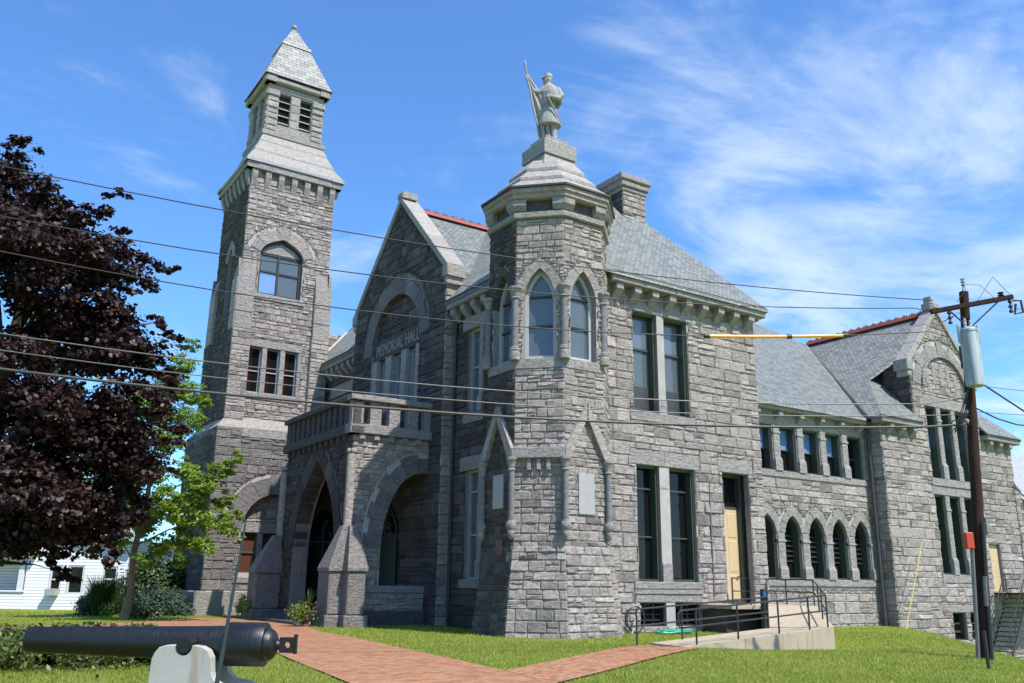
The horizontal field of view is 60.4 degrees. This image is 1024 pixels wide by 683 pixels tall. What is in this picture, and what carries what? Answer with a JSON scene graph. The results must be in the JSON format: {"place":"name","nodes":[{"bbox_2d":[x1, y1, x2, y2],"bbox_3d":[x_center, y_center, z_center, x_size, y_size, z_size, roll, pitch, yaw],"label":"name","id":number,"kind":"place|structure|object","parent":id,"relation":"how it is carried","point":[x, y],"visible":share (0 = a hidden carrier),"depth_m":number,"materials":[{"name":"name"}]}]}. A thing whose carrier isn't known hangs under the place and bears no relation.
{"place":"outdoors","nodes":[
{"label":"outdoors","id":0,"kind":"place"},
{"bbox_2d":[70,595,85,612],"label":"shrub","id":1,"kind":"object","parent":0,"point":[77,605],"visible":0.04,"depth_m":40.51,"materials":[{"name":"green plant"}]},
{"bbox_2d":[0,505,173,609],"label":"white house","id":2,"kind":"structure","parent":0,"point":[29,587],"depth_m":46.32,"materials":[{"name":"paint"}]},
{"bbox_2d":[44,588,58,595],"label":"window unit","id":3,"kind":"structure","parent":2,"relation":"in","point":[48,592],"depth_m":45.72,"materials":[{"name":"grey paint"}]},
{"bbox_2d":[48,565,62,593],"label":"window","id":4,"kind":"structure","parent":2,"relation":"in","point":[53,584],"depth_m":46.31,"materials":[{"name":"white paint"}]},
{"bbox_2d":[65,565,84,593],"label":"window","id":5,"kind":"structure","parent":2,"relation":"in","point":[77,570],"depth_m":46.31,"materials":[{"name":"white paint"}]},
{"bbox_2d":[102,567,117,585],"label":"window","id":6,"kind":"structure","parent":2,"relation":"in","point":[108,572],"depth_m":46.44,"materials":[{"name":"white paint"}]},
{"bbox_2d":[80,574,127,615],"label":"ornamental grass","id":7,"kind":"object","parent":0,"point":[100,591],"depth_m":38.51,"materials":[{"name":"green plant"}]},
{"bbox_2d":[1,618,545,682],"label":"brick path","id":8,"kind":"structure","parent":0,"point":[350,659],"depth_m":18.09,"materials":[{"name":"red brick"}]},
{"bbox_2d":[233,593,261,618],"bbox_3d":[-11.130,11.130,37.535,1.309,1.492,1.371,11,-18,-32],"label":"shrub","id":9,"kind":"object","parent":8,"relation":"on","point":[244,606],"visible":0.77,"depth_m":37.27,"materials":[{"name":"plant"}]},
{"bbox_2d":[284,586,317,626],"bbox_3d":[-7.513,9.524,31.612,1.254,1.424,1.319,-5,-16,19],"label":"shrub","id":10,"kind":"object","parent":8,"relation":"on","point":[305,615],"visible":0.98,"depth_m":31.46,"materials":[{"name":"plant"}]},
{"bbox_2d":[0,579,1023,682],"bbox_3d":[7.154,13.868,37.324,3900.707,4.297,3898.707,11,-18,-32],"label":"lawn","id":11,"kind":"structure","parent":0,"point":[837,644],"depth_m":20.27,"materials":[{"name":"green plant"}]},
{"bbox_2d":[0,620,157,678],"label":"planting bed","id":12,"kind":"object","parent":11,"relation":"on","point":[14,654],"visible":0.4,"depth_m":15.94,"materials":[{"name":"green plant"}]},
{"bbox_2d":[69,592,119,615],"bbox_3d":[-18.687,11.703,39.794,2.151,1.390,2.185,11,-18,-32],"label":"shrub","id":13,"kind":"object","parent":11,"relation":"on","point":[83,604],"visible":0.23,"depth_m":39.16,"materials":[{"name":"green plant"}]},
{"bbox_2d":[0,134,194,583],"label":"maple tree","id":14,"kind":"object","parent":11,"relation":"on","point":[60,425],"visible":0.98,"depth_m":23.84,"materials":[{"name":"purple plant"}]},
{"bbox_2d":[98,586,125,616],"bbox_3d":[-16.912,11.272,38.073,1.649,1.312,1.357,1,-15,0],"label":"shrub","id":15,"kind":"object","parent":11,"relation":"on","point":[112,610],"visible":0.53,"depth_m":37.84,"materials":[{"name":"green plant"}]},
{"bbox_2d":[119,598,155,619],"bbox_3d":[-15.527,11.041,36.356,1.400,0.892,1.358,11,-18,-32],"label":"shrub","id":16,"kind":"object","parent":11,"relation":"on","point":[136,613],"visible":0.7,"depth_m":36.21,"materials":[{"name":"green plant"}]},
{"bbox_2d":[107,544,188,607],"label":"background hedge","id":17,"kind":"object","parent":11,"relation":"on","point":[159,572],"visible":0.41,"depth_m":43.06,"materials":[{"name":"green plant"}]},
{"bbox_2d":[132,583,174,617],"bbox_3d":[-15.769,11.301,38.446,1.874,1.482,1.962,-11,-19,37],"label":"shrub","id":18,"kind":"object","parent":11,"relation":"on","point":[153,600],"visible":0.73,"depth_m":38.30,"materials":[{"name":"green plant"}]},
{"bbox_2d":[64,337,246,620],"bbox_3d":[-14.526,5.222,35.989,8.449,11.896,4.512,-1,-15,6],"label":"honey locust tree","id":19,"kind":"object","parent":11,"relation":"on","point":[173,504],"visible":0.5,"depth_m":35.04,"materials":[{"name":"green plant"}]},
{"bbox_2d":[140,510,177,538],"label":"broadleaf tree","id":20,"kind":"object","parent":11,"relation":"on","point":[141,537],"visible":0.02,"depth_m":100.26,"materials":[{"name":"green plant"}]},
{"bbox_2d":[150,579,188,614],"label":"shrub","id":21,"kind":"object","parent":11,"relation":"on","point":[164,589],"visible":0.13,"depth_m":40.63,"materials":[{"name":"green plant"}]},
{"bbox_2d":[156,587,195,616],"bbox_3d":[-15.156,11.748,39.731,1.887,1.321,1.814,1,-15,0],"label":"shrub","id":22,"kind":"object","parent":11,"relation":"on","point":[179,606],"visible":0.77,"depth_m":39.53,"materials":[{"name":"green plant"}]},
{"bbox_2d":[148,644,255,682],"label":"cannon stand","id":23,"kind":"object","parent":11,"relation":"on","point":[170,663],"visible":0.66,"depth_m":9.09,"materials":[{"name":"white concrete"}]},
{"bbox_2d":[22,622,297,666],"bbox_3d":[-3.756,3.245,9.468,2.898,0.455,0.720,1,-15,0],"label":"cannon","id":24,"kind":"object","parent":23,"relation":"on","point":[254,644],"visible":0.94,"depth_m":9.34,"materials":[{"name":"black metal"}]},
{"bbox_2d":[215,520,246,682],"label":"guy guard","id":25,"kind":"object","parent":11,"relation":"on","point":[220,664],"visible":1,"depth_m":7.34,"materials":[{"name":"plastic"}]},
{"bbox_2d":[233,593,246,614],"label":"shrub","id":26,"kind":"object","parent":11,"relation":"on","point":[239,603],"visible":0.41,"depth_m":40.54,"materials":[{"name":"green plant"}]},
{"bbox_2d":[172,25,1023,659],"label":"stone hall","id":27,"kind":"structure","parent":11,"relation":"on","point":[482,525],"depth_m":36.39,"materials":[{"name":"stone"}]},
{"bbox_2d":[238,533,256,572],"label":"window","id":28,"kind":"structure","parent":27,"relation":"in","point":[248,553],"depth_m":43.35,"materials":[{"name":"brown paint"}]},
{"bbox_2d":[246,347,260,391],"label":"window","id":29,"kind":"structure","parent":27,"relation":"in","point":[254,353],"depth_m":45.68,"materials":[{"name":"black glass"}]},
{"bbox_2d":[261,533,275,550],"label":"window","id":30,"kind":"structure","parent":27,"relation":"in","point":[266,537],"depth_m":43.94,"materials":[{"name":"green paint"}]},
{"bbox_2d":[264,349,278,394],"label":"window","id":31,"kind":"structure","parent":27,"relation":"in","point":[272,360],"depth_m":46.19,"materials":[{"name":"black glass"}]},
{"bbox_2d":[257,242,301,300],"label":"belfry window","id":32,"kind":"structure","parent":27,"relation":"in","point":[274,279],"depth_m":47.67,"materials":[{"name":"glass"}]},
{"bbox_2d":[282,352,296,396],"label":"window","id":33,"kind":"structure","parent":27,"relation":"in","point":[290,358],"depth_m":46.71,"materials":[{"name":"black glass"}]},
{"bbox_2d":[305,504,332,605],"bbox_3d":[-8.463,9.486,39.247,1.978,4.458,0.150,11,-18,-32],"label":"doorway","id":34,"kind":"structure","parent":27,"relation":"in","point":[321,533],"depth_m":39.30,"materials":[{"name":"black paint"}]},
{"bbox_2d":[381,362,384,410],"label":"window","id":35,"kind":"structure","parent":27,"relation":"in","point":[383,377],"depth_m":41.37,"materials":[{"name":"glass"}]},
{"bbox_2d":[378,535,394,585],"bbox_3d":[-5.505,9.764,37.203,0.050,3.050,2.300,11,-18,-32],"label":"door","id":36,"kind":"structure","parent":27,"relation":"in","point":[386,564],"depth_m":36.91,"materials":[{"name":"wood"}]},
{"bbox_2d":[382,505,397,585],"bbox_3d":[-5.467,9.056,37.418,0.100,4.568,2.498,11,-18,-32],"label":"doorway","id":37,"kind":"structure","parent":27,"relation":"in","point":[393,528],"depth_m":37.10,"materials":[{"name":"paint"}]},
{"bbox_2d":[395,355,400,398],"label":"window","id":38,"kind":"structure","parent":27,"relation":"in","point":[398,368],"depth_m":40.18,"materials":[{"name":"glass"}]},
{"bbox_2d":[410,348,415,400],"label":"window","id":39,"kind":"structure","parent":27,"relation":"in","point":[413,350],"depth_m":38.92,"materials":[{"name":"glass"}]},
{"bbox_2d":[467,470,477,578],"bbox_3d":[-1.335,6.865,33.110,0.120,4.028,1.048,11,-18,-32],"label":"window","id":40,"kind":"structure","parent":27,"relation":"in","point":[473,475],"depth_m":33.41,"materials":[{"name":"grey glass"}]},
{"bbox_2d":[470,328,479,412],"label":"window","id":41,"kind":"structure","parent":27,"relation":"in","point":[476,333],"depth_m":35.06,"materials":[{"name":"grey glass"}]},
{"bbox_2d":[499,282,510,363],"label":"lancet window","id":42,"kind":"structure","parent":27,"relation":"in","point":[505,309],"depth_m":30.96,"materials":[{"name":"glass"}]},
{"bbox_2d":[525,271,555,358],"bbox_3d":[0.993,-0.910,30.052,1.108,3.178,0.100,-2,-16,11],"label":"lancet window","id":43,"kind":"structure","parent":27,"relation":"in","point":[540,309],"depth_m":30.04,"materials":[{"name":"glass"}]},
{"bbox_2d":[524,61,563,139],"bbox_3d":[1.224,-9.323,34.035,1.548,3.619,0.844,3,-16,-9],"label":"soldier statue","id":44,"kind":"object","parent":27,"relation":"on","point":[547,98],"visible":0.91,"depth_m":33.84,"materials":[{"name":"stone"}]},
{"bbox_2d":[570,275,591,361],"bbox_3d":[2.277,-0.828,30.294,1.108,3.178,0.100,11,-18,-32],"label":"lancet window","id":45,"kind":"structure","parent":27,"relation":"in","point":[580,307],"depth_m":30.34,"materials":[{"name":"glass"}]},
{"bbox_2d":[632,312,655,412],"bbox_3d":[4.858,0.817,33.355,1.248,3.848,0.300,11,-18,-32],"label":"window","id":46,"kind":"structure","parent":27,"relation":"in","point":[644,386],"depth_m":33.59,"materials":[{"name":"grey glass"}]},
{"bbox_2d":[636,465,659,581],"bbox_3d":[4.759,6.548,31.761,1.118,4.088,0.300,11,-18,-32],"label":"window","id":47,"kind":"structure","parent":27,"relation":"in","point":[647,502],"depth_m":31.96,"materials":[{"name":"black glass"}]},
{"bbox_2d":[640,603,664,626],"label":"basement window","id":48,"kind":"structure","parent":27,"relation":"in","point":[656,615],"depth_m":31.07,"materials":[{"name":"glass"}]},
{"bbox_2d":[663,319,686,417],"bbox_3d":[6.189,1.067,34.207,1.228,3.848,0.300,11,-18,-32],"label":"window","id":49,"kind":"structure","parent":27,"relation":"in","point":[674,350],"depth_m":34.44,"materials":[{"name":"glass"}]},
{"bbox_2d":[669,468,695,581],"bbox_3d":[6.169,6.813,32.663,1.288,4.088,0.300,11,-18,-32],"label":"window","id":50,"kind":"structure","parent":27,"relation":"in","point":[680,481],"depth_m":32.88,"materials":[{"name":"black glass"}]},
{"bbox_2d":[675,603,698,625],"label":"basement window","id":51,"kind":"structure","parent":27,"relation":"in","point":[687,615],"depth_m":31.93,"materials":[{"name":"glass"}]},
{"bbox_2d":[724,509,741,600],"bbox_3d":[8.394,8.304,34.139,1.270,3.530,0.160,11,-18,-32],"label":"door","id":52,"kind":"structure","parent":27,"relation":"in","point":[730,516],"depth_m":34.32,"materials":[{"name":"beige paint"}]},
{"bbox_2d":[759,423,771,469],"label":"window","id":53,"kind":"structure","parent":27,"relation":"in","point":[764,432],"depth_m":37.53,"materials":[{"name":"glass"}]},
{"bbox_2d":[765,515,776,578],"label":"lancet window","id":54,"kind":"structure","parent":27,"relation":"in","point":[771,554],"depth_m":36.33,"materials":[{"name":"black glass"}]},
{"bbox_2d":[779,428,795,471],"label":"window","id":55,"kind":"structure","parent":27,"relation":"in","point":[787,449],"depth_m":38.37,"materials":[{"name":"glass"}]},
{"bbox_2d":[785,517,801,578],"bbox_3d":[11.607,8.637,36.965,1.048,2.598,0.340,11,-18,-32],"label":"lancet window","id":56,"kind":"structure","parent":27,"relation":"in","point":[793,557],"depth_m":37.17,"materials":[{"name":"black glass"}]},
{"bbox_2d":[802,430,818,474],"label":"window","id":57,"kind":"structure","parent":27,"relation":"in","point":[809,439],"depth_m":39.18,"materials":[{"name":"glass"}]},
{"bbox_2d":[809,519,825,579],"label":"lancet window","id":58,"kind":"structure","parent":27,"relation":"in","point":[815,536],"depth_m":37.99,"materials":[{"name":"black glass"}]},
{"bbox_2d":[825,434,840,477],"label":"window","id":59,"kind":"structure","parent":27,"relation":"in","point":[832,445],"depth_m":40.01,"materials":[{"name":"glass"}]},
{"bbox_2d":[832,521,848,579],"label":"lancet window","id":60,"kind":"structure","parent":27,"relation":"in","point":[839,547],"depth_m":38.83,"materials":[{"name":"black glass"}]},
{"bbox_2d":[847,437,862,479],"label":"window","id":61,"kind":"structure","parent":27,"relation":"in","point":[854,456],"depth_m":40.83,"materials":[{"name":"black glass"}]},
{"bbox_2d":[855,522,870,580],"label":"lancet window","id":62,"kind":"structure","parent":27,"relation":"in","point":[860,535],"depth_m":39.65,"materials":[{"name":"black glass"}]},
{"bbox_2d":[925,406,940,478],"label":"window","id":63,"kind":"structure","parent":27,"relation":"in","point":[933,445],"depth_m":43.10,"materials":[{"name":"black glass"}]},
{"bbox_2d":[934,495,951,574],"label":"window","id":64,"kind":"structure","parent":27,"relation":"in","point":[945,555],"depth_m":41.90,"materials":[{"name":"black glass"}]},
{"bbox_2d":[940,409,955,480],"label":"window","id":65,"kind":"structure","parent":27,"relation":"in","point":[948,447],"depth_m":43.80,"materials":[{"name":"black glass"}]},
{"bbox_2d":[949,497,966,574],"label":"window","id":66,"kind":"structure","parent":27,"relation":"in","point":[954,506],"depth_m":42.61,"materials":[{"name":"black glass"}]},
{"bbox_2d":[953,613,966,639],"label":"basement window","id":67,"kind":"structure","parent":27,"relation":"in","point":[958,618],"depth_m":41.06,"materials":[{"name":"black glass"}]},
{"bbox_2d":[954,412,969,481],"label":"window","id":68,"kind":"structure","parent":27,"relation":"in","point":[960,432],"depth_m":44.46,"materials":[{"name":"black glass"}]},
{"bbox_2d":[964,498,972,531],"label":"window","id":69,"kind":"structure","parent":27,"relation":"in","point":[967,501],"depth_m":43.52,"materials":[{"name":"black glass"}]},
{"bbox_2d":[970,612,974,639],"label":"basement window","id":70,"kind":"structure","parent":27,"relation":"in","point":[972,613],"depth_m":41.79,"materials":[{"name":"black glass"}]},
{"bbox_2d":[989,545,1001,591],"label":"door","id":71,"kind":"structure","parent":27,"relation":"in","point":[992,548],"depth_m":43.57,"materials":[{"name":"beige wood"}]},
{"bbox_2d":[626,605,645,634],"bbox_3d":[4.188,9.351,29.575,0.740,0.922,0.344,11,-18,-32],"label":"hose reel","id":72,"kind":"object","parent":11,"relation":"on","point":[632,630],"visible":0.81,"depth_m":29.58,"materials":[{"name":"metal"}]},
{"bbox_2d":[655,629,692,633],"bbox_3d":[5.516,9.814,29.806,1.617,0.145,0.773,11,-18,-32],"label":"garden hose","id":73,"kind":"object","parent":11,"relation":"on","point":[670,631],"visible":0.94,"depth_m":29.46,"materials":[{"name":"teal rubber"}]},
{"bbox_2d":[624,577,835,650],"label":"entrance ramp","id":74,"kind":"structure","parent":11,"relation":"on","point":[786,626],"depth_m":26.16,"materials":[{"name":"concrete"}]},
{"bbox_2d":[906,542,921,628],"bbox_3d":[17.409,10.515,38.082,2.551,3.708,0.044,14,-20,-41],"label":"guy guard","id":75,"kind":"object","parent":11,"relation":"on","point":[913,586],"visible":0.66,"depth_m":38.01,"materials":[{"name":"yellow plastic"}]},
{"bbox_2d":[927,277,1023,659],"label":"utility pole","id":76,"kind":"object","parent":11,"relation":"on","point":[969,341],"visible":0.98,"depth_m":22.41,"materials":[{"name":"brown wood"}]},
{"bbox_2d":[0,215,930,311],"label":"power line","id":77,"kind":"object","parent":76,"relation":"attached to","point":[447,283],"visible":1,"depth_m":20.12,"materials":[{"name":"black rubber"}]},
{"bbox_2d":[0,165,932,300],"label":"power line","id":78,"kind":"object","parent":76,"relation":"attached to","point":[446,247],"visible":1,"depth_m":20.33,"materials":[{"name":"black metal"}]},
{"bbox_2d":[0,251,952,338],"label":"power line","id":79,"kind":"object","parent":76,"relation":"attached to","point":[791,336],"visible":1,"depth_m":20.71,"materials":[{"name":"black rubber"}]},
{"bbox_2d":[0,333,963,404],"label":"service wire","id":80,"kind":"object","parent":76,"relation":"attached to","point":[457,386],"visible":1,"depth_m":19.56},
{"bbox_2d":[0,350,967,416],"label":"service wire","id":81,"kind":"object","parent":76,"relation":"attached to","point":[458,400],"visible":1,"depth_m":19.46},
{"bbox_2d":[0,367,968,427],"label":"trunk cable","id":82,"kind":"object","parent":76,"relation":"attached to","point":[346,405],"visible":1,"depth_m":19.36,"materials":[{"name":"black rubber"}]},
{"bbox_2d":[977,408,1023,425],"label":"service wire","id":83,"kind":"object","parent":76,"relation":"attached to","point":[1000,419],"visible":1,"depth_m":22.69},
{"bbox_2d":[984,385,1023,411],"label":"service wire","id":84,"kind":"object","parent":76,"relation":"attached to","point":[998,394],"visible":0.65,"depth_m":22.85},
{"bbox_2d":[982,631,990,669],"bbox_3d":[9.896,6.580,18.322,0.096,1.051,0.076,11,-18,-32],"label":"marker post","id":85,"kind":"object","parent":11,"relation":"on","point":[986,649],"visible":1,"depth_m":18.34,"materials":[{"name":"metal"}]},
{"bbox_2d":[991,573,1023,656],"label":"iron stairs","id":86,"kind":"structure","parent":11,"relation":"on","point":[1011,626],"depth_m":40.88,"materials":[{"name":"grey metal"}]},
{"bbox_2d":[1011,453,1023,510],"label":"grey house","id":87,"kind":"structure","parent":11,"relation":"on","point":[1017,460],"depth_m":71.78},
{"bbox_2d":[0,0,1023,572],"label":"sky","id":88,"kind":"structure","parent":0,"point":[855,147],"materials":[{"name":"blue"}]},
{"bbox_2d":[507,645,694,682],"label":"brick path","id":89,"kind":"structure","parent":0,"point":[559,670],"depth_m":18.16,"materials":[{"name":"red brick"}]}
]}

